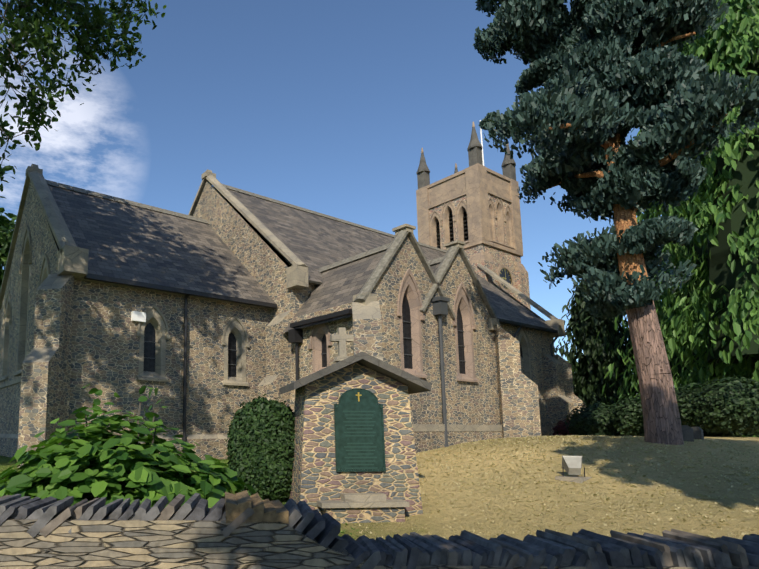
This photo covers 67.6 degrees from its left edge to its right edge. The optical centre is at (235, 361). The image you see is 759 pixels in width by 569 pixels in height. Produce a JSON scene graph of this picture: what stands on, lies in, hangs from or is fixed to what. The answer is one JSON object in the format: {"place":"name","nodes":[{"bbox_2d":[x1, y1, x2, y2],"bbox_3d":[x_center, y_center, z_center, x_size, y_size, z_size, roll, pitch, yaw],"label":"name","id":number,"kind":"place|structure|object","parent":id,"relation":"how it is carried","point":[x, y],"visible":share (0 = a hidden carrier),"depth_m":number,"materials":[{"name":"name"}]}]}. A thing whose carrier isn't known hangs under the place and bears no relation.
{"place":"outdoors","nodes":[
{"label":"outdoors","id":0,"kind":"place"},
{"bbox_2d":[0,0,146,164],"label":"oak","id":1,"kind":"object","parent":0,"point":[13,46],"visible":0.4,"depth_m":9.17,"materials":[{"name":"brown wood"}]},
{"bbox_2d":[0,0,165,197],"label":"oak twig leaves","id":2,"kind":"object","parent":1,"relation":"attached to","point":[41,40],"visible":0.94,"depth_m":9.59,"materials":[{"name":"green plant"}]},
{"bbox_2d":[0,120,584,467],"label":"church","id":3,"kind":"structure","parent":0,"point":[213,309],"depth_m":14.96,"materials":[{"name":"stone"}]},
{"bbox_2d":[0,0,661,370],"label":"sky","id":4,"kind":"structure","parent":0,"point":[328,107],"materials":[{"name":"blue"}]},
{"bbox_2d":[0,435,758,540],"bbox_3d":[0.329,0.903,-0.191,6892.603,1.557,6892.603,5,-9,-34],"label":"lawn ground","id":5,"kind":"structure","parent":0,"point":[468,521],"depth_m":8.20,"materials":[{"name":"beige plant"}]},
{"bbox_2d":[0,207,16,285],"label":"tree","id":6,"kind":"object","parent":5,"relation":"on","point":[7,226],"visible":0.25,"depth_m":34.30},
{"bbox_2d":[0,384,262,507],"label":"hazel bush","id":7,"kind":"object","parent":5,"relation":"on","point":[53,468],"depth_m":5.47,"materials":[{"name":"green plant"}]},
{"bbox_2d":[225,393,294,501],"bbox_3d":[0.501,1.478,9.008,1.383,1.931,1.381,5,-9,-34],"label":"clipped yew","id":8,"kind":"object","parent":5,"relation":"on","point":[264,490],"depth_m":8.54,"materials":[{"name":"green plant"}]},
{"bbox_2d":[279,327,430,522],"bbox_3d":[1.826,1.024,8.446,2.080,3.190,1.270,1,-7,-6],"label":"war memorial shrine","id":9,"kind":"object","parent":5,"relation":"on","point":[355,460],"visible":0.94,"depth_m":8.10,"materials":[{"name":"brown stone"}]},
{"bbox_2d":[0,507,758,568],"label":"roadside wall","id":10,"kind":"structure","parent":5,"relation":"on","point":[104,543],"depth_m":2.81,"materials":[{"name":"stone"}]},
{"bbox_2d":[0,490,758,568],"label":"wall coping stones","id":11,"kind":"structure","parent":10,"relation":"on","point":[552,549],"depth_m":2.90,"materials":[{"name":"stone"}]},
{"bbox_2d":[552,419,571,435],"bbox_3d":[12.406,2.670,20.124,1.114,1.140,1.155,5,-9,-34],"label":"red shrub","id":12,"kind":"object","parent":5,"relation":"on","point":[558,429],"depth_m":20.01,"materials":[{"name":"plant"}]},
{"bbox_2d":[555,456,591,482],"bbox_3d":[5.577,1.770,8.941,0.408,0.420,0.405,5,-9,-34],"label":"floodlight","id":13,"kind":"object","parent":5,"relation":"on","point":[571,465],"visible":0.96,"depth_m":8.86,"materials":[{"name":"grey"}]},
{"bbox_2d":[565,402,624,435],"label":"clipped yew leaves","id":14,"kind":"object","parent":5,"relation":"on","point":[572,429],"visible":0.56,"depth_m":16.83,"materials":[{"name":"green plant"}]},
{"bbox_2d":[573,407,620,435],"bbox_3d":[11.559,1.997,17.166,1.546,1.116,1.470,5,-9,-34],"label":"bush","id":15,"kind":"object","parent":5,"relation":"on","point":[598,424],"visible":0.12,"depth_m":16.71,"materials":[{"name":"green plant"}]},
{"bbox_2d":[554,282,640,405],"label":"dark conifer sprays","id":16,"kind":"object","parent":5,"relation":"on","point":[585,327],"visible":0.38,"depth_m":24.02,"materials":[{"name":"green plant"}]},
{"bbox_2d":[586,318,624,408],"bbox_3d":[16.631,-0.028,24.629,1.732,7.800,1.822,5,-9,-34],"label":"tree","id":17,"kind":"object","parent":5,"relation":"on","point":[596,366],"visible":0.06,"depth_m":24.25,"materials":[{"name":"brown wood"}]},
{"bbox_2d":[473,0,758,444],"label":"scots pine","id":18,"kind":"object","parent":5,"relation":"on","point":[613,65],"depth_m":11.86,"materials":[{"name":"green plant"}]},
{"bbox_2d":[610,395,643,436],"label":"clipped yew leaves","id":19,"kind":"object","parent":5,"relation":"on","point":[618,413],"visible":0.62,"depth_m":15.48,"materials":[{"name":"green plant"}]},
{"bbox_2d":[618,401,643,435],"bbox_3d":[11.568,1.682,15.678,0.762,1.080,0.832,5,-9,-34],"label":"bush","id":20,"kind":"object","parent":5,"relation":"on","point":[634,424],"visible":0.1,"depth_m":15.44,"materials":[{"name":"green plant"}]},
{"bbox_2d":[591,133,754,436],"bbox_3d":[19.853,-7.851,23.494,9.676,25.213,9.336,5,-9,-34],"label":"tree","id":21,"kind":"object","parent":5,"relation":"on","point":[695,370],"visible":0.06,"depth_m":21.91,"materials":[{"name":"green plant"}]},
{"bbox_2d":[602,0,758,436],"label":"lawson cypress sprays","id":22,"kind":"object","parent":5,"relation":"on","point":[736,33],"visible":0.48,"depth_m":16.66,"materials":[{"name":"green plant"}]},
{"bbox_2d":[641,383,725,435],"bbox_3d":[12.089,1.263,14.236,2.311,1.409,2.194,5,-9,-34],"label":"bush","id":23,"kind":"object","parent":5,"relation":"on","point":[683,399],"visible":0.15,"depth_m":13.72,"materials":[{"name":"green plant"}]},
{"bbox_2d":[662,195,720,382],"bbox_3d":[20.000,-8.296,23.806,3.314,24.006,3.485,5,-9,-34],"label":"tree","id":24,"kind":"object","parent":5,"relation":"on","point":[698,250],"visible":0.04,"depth_m":22.44,"materials":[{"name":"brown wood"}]},
{"bbox_2d":[681,425,703,441],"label":"gravestones","id":25,"kind":"object","parent":5,"relation":"on","point":[690,434],"visible":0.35,"depth_m":11.70,"materials":[{"name":"grey stone"}]},
{"bbox_2d":[677,390,710,433],"bbox_3d":[12.096,1.346,14.239,1.614,1.188,1.596,-1,-7,9],"label":"bush","id":26,"kind":"object","parent":5,"relation":"on","point":[685,419],"visible":0.08,"depth_m":13.86,"materials":[{"name":"green plant"}]},
{"bbox_2d":[691,388,746,436],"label":"clipped yew leaves","id":27,"kind":"object","parent":5,"relation":"on","point":[722,435],"visible":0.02,"depth_m":14.90,"materials":[{"name":"green plant"}]},
{"bbox_2d":[682,376,758,436],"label":"clipped yew leaves","id":28,"kind":"object","parent":5,"relation":"on","point":[729,408],"visible":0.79,"depth_m":12.89,"materials":[{"name":"green plant"}]},
{"bbox_2d":[697,382,758,433],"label":"clipped yew","id":29,"kind":"object","parent":5,"relation":"on","point":[729,415],"visible":0.31,"depth_m":12.84,"materials":[{"name":"green plant"}]},
{"bbox_2d":[707,2,758,363],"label":"tree","id":30,"kind":"object","parent":5,"relation":"on","point":[745,173],"visible":0.29,"depth_m":16.71,"materials":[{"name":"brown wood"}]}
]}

